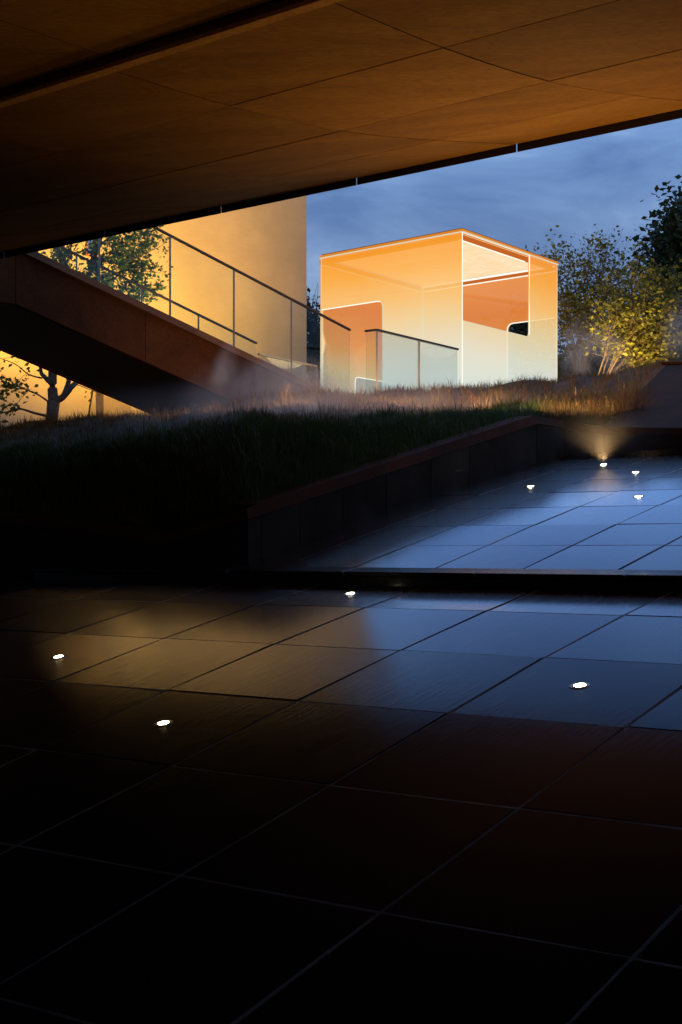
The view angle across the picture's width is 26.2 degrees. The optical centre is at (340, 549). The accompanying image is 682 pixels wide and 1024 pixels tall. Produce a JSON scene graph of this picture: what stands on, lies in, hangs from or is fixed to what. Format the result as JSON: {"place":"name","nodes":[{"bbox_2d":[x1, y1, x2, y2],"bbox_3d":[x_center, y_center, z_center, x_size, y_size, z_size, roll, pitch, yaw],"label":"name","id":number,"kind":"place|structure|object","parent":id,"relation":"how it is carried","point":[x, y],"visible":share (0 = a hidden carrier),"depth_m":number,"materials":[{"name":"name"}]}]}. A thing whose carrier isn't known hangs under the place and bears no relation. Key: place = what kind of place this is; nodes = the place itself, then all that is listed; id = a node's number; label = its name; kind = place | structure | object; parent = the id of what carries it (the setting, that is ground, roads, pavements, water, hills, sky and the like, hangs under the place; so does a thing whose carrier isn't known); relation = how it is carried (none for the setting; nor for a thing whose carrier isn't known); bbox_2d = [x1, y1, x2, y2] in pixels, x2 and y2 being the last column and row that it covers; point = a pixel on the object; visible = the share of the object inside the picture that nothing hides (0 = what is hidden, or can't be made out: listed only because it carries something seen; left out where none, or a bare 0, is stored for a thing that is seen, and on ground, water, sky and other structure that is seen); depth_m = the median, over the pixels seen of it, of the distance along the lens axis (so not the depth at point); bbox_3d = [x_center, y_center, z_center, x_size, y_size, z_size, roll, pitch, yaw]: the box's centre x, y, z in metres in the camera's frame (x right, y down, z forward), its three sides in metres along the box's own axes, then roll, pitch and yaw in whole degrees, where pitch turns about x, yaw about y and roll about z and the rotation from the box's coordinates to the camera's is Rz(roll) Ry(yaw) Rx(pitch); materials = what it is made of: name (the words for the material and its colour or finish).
{"place":"outdoors","nodes":[
{"label":"outdoors","id":0,"kind":"place"},
{"bbox_2d":[0,196,306,426],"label":"building","id":1,"kind":"structure","parent":0,"point":[266,244],"depth_m":34.60,"materials":[{"name":"paint"}]},
{"bbox_2d":[85,240,97,256],"bbox_3d":[-5.530,-6.959,32.288,0.286,1.014,0.130,0,0,-39],"label":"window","id":2,"kind":"structure","parent":1,"relation":"in","point":[88,254],"depth_m":32.25,"materials":[{"name":"clear glass"}]},
{"bbox_2d":[0,361,680,532],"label":"terrain","id":3,"kind":"structure","parent":0,"point":[423,397],"depth_m":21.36,"materials":[{"name":"green plant"}]},
{"bbox_2d":[0,225,173,425],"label":"broadleaf tree","id":4,"kind":"object","parent":3,"relation":"on","point":[55,400],"visible":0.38,"depth_m":27.39,"materials":[{"name":"green plant"}]},
{"bbox_2d":[88,391,92,414],"bbox_3d":[-4.565,-2.590,26.600,0.120,0.585,0.032,0,0,0],"label":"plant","id":5,"kind":"object","parent":3,"relation":"on","point":[90,401],"visible":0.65,"depth_m":26.59,"materials":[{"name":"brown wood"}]},
{"bbox_2d":[0,227,350,414],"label":"staircase","id":6,"kind":"structure","parent":3,"relation":"on","point":[64,321],"depth_m":23.57,"materials":[{"name":"metal"}]},
{"bbox_2d":[0,415,536,579],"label":"retaining wall","id":7,"kind":"structure","parent":3,"relation":"on","point":[295,515],"depth_m":11.80,"materials":[{"name":"concrete"}]},
{"bbox_2d":[258,353,317,383],"bbox_3d":[-1.042,-3.124,29.252,0.041,1.335,2.201,0,0,30],"label":"railing","id":8,"kind":"object","parent":3,"relation":"on","point":[316,366],"visible":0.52,"depth_m":29.33,"materials":[{"name":"metal"}]},
{"bbox_2d":[307,283,319,386],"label":"gap tree","id":9,"kind":"object","parent":3,"relation":"on","point":[313,340],"visible":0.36,"depth_m":43.61,"materials":[{"name":"green plant"}]},
{"bbox_2d":[0,351,681,448],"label":"dry grass","id":10,"kind":"structure","parent":3,"relation":"on","point":[210,409],"depth_m":22.33,"materials":[{"name":"brown plant"}]},
{"bbox_2d":[365,329,458,389],"bbox_3d":[1.349,-3.017,25.628,0.263,1.356,2.742,0,0,38],"label":"glass balustrade","id":11,"kind":"object","parent":3,"relation":"on","point":[409,337],"visible":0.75,"depth_m":25.24,"materials":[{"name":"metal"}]},
{"bbox_2d":[320,228,558,395],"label":"glass pavilion","id":12,"kind":"structure","parent":3,"relation":"on","point":[420,287],"depth_m":29.69,"materials":[{"name":"clear glass"}]},
{"bbox_2d":[509,316,563,354],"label":"bush","id":13,"kind":"object","parent":3,"relation":"on","point":[520,328],"visible":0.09,"depth_m":41.22,"materials":[{"name":"green plant"}]},
{"bbox_2d":[525,224,647,375],"bbox_3d":[5.858,-5.948,34.997,3.082,3.792,2.632,0,0,0],"label":"slender tree","id":14,"kind":"object","parent":3,"relation":"on","point":[581,310],"visible":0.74,"depth_m":34.87,"materials":[{"name":"green plant"}]},
{"bbox_2d":[520,379,661,435],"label":"dry grass","id":15,"kind":"structure","parent":3,"relation":"on","point":[602,409],"depth_m":15.23,"materials":[{"name":"brown plant"}]},
{"bbox_2d":[557,330,640,380],"bbox_3d":[6.539,-4.955,39.240,2.536,2.135,3.270,0,0,-40],"label":"bush","id":16,"kind":"object","parent":3,"relation":"on","point":[564,366],"visible":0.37,"depth_m":38.88,"materials":[{"name":"green plant"}]},
{"bbox_2d":[577,241,681,374],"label":"willow tree","id":17,"kind":"object","parent":3,"relation":"on","point":[633,314],"visible":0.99,"depth_m":31.62,"materials":[{"name":"green plant"}]},
{"bbox_2d":[596,309,678,367],"bbox_3d":[9.017,-5.265,39.662,4.433,3.133,3.430,0,0,0],"label":"bush","id":18,"kind":"object","parent":3,"relation":"on","point":[640,361],"visible":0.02,"depth_m":39.17,"materials":[{"name":"green plant"}]},
{"bbox_2d":[604,362,681,433],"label":"folded rust wall","id":19,"kind":"structure","parent":3,"relation":"on","point":[666,416],"depth_m":14.64,"materials":[{"name":"brown metal"}]},
{"bbox_2d":[613,174,681,361],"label":"plane tree","id":20,"kind":"object","parent":3,"relation":"on","point":[666,244],"visible":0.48,"depth_m":35.37,"materials":[{"name":"green plant"}]},
{"bbox_2d":[0,580,681,1023],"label":"pool floor","id":21,"kind":"structure","parent":0,"point":[330,804],"depth_m":5.50,"materials":[{"name":"tile"}]},
{"bbox_2d":[51,655,65,658],"bbox_3d":[-1.644,0.633,8.523,0.092,0.027,0.092,0,13,37],"label":"floor light","id":22,"kind":"object","parent":21,"relation":"on","point":[58,656],"visible":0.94,"depth_m":8.51,"materials":[{"name":"metal"}]},
{"bbox_2d":[154,720,172,726],"bbox_3d":[-0.835,0.825,6.881,0.092,0.027,0.092,0,13,37],"label":"floor light","id":23,"kind":"object","parent":21,"relation":"on","point":[162,723],"visible":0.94,"depth_m":6.87,"materials":[{"name":"metal"}]},
{"bbox_2d":[343,592,356,594],"bbox_3d":[0.062,0.290,9.351,0.092,0.027,0.092,0,10,37],"label":"floor light","id":24,"kind":"object","parent":21,"relation":"on","point":[351,593],"visible":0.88,"depth_m":9.33,"materials":[{"name":"metal"}]},
{"bbox_2d":[33,564,681,592],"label":"step","id":25,"kind":"object","parent":21,"relation":"on","point":[670,581],"visible":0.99,"depth_m":9.52,"materials":[{"name":"black stone"}]},
{"bbox_2d":[570,682,589,688],"bbox_3d":[1.072,0.618,6.563,0.092,0.027,0.092,0,13,37],"label":"floor light","id":26,"kind":"object","parent":21,"relation":"on","point":[580,685],"visible":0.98,"depth_m":6.55,"materials":[{"name":"metal"}]},
{"bbox_2d":[213,455,681,569],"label":"pool floor","id":27,"kind":"structure","parent":0,"point":[580,514],"depth_m":10.72,"materials":[{"name":"tile"}]},
{"bbox_2d":[533,415,681,465],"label":"wing wall","id":28,"kind":"structure","parent":27,"relation":"on","point":[556,439],"depth_m":14.22,"materials":[{"name":"concrete"}]},
{"bbox_2d":[566,449,681,459],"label":"kerb","id":29,"kind":"structure","parent":27,"relation":"on","point":[641,453],"depth_m":13.91,"materials":[{"name":"black stone"}]},
{"bbox_2d":[307,118,681,382],"label":"sky","id":30,"kind":"structure","parent":0,"point":[516,199],"materials":[{"name":"blue"}]},
{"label":"abutment","id":31,"kind":"structure","parent":0,"visible":0},
{"bbox_2d":[0,0,681,258],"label":"footbridge","id":32,"kind":"object","parent":31,"relation":"on","point":[117,117],"visible":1,"depth_m":10.71,"materials":[{"name":"wood"}]}
]}

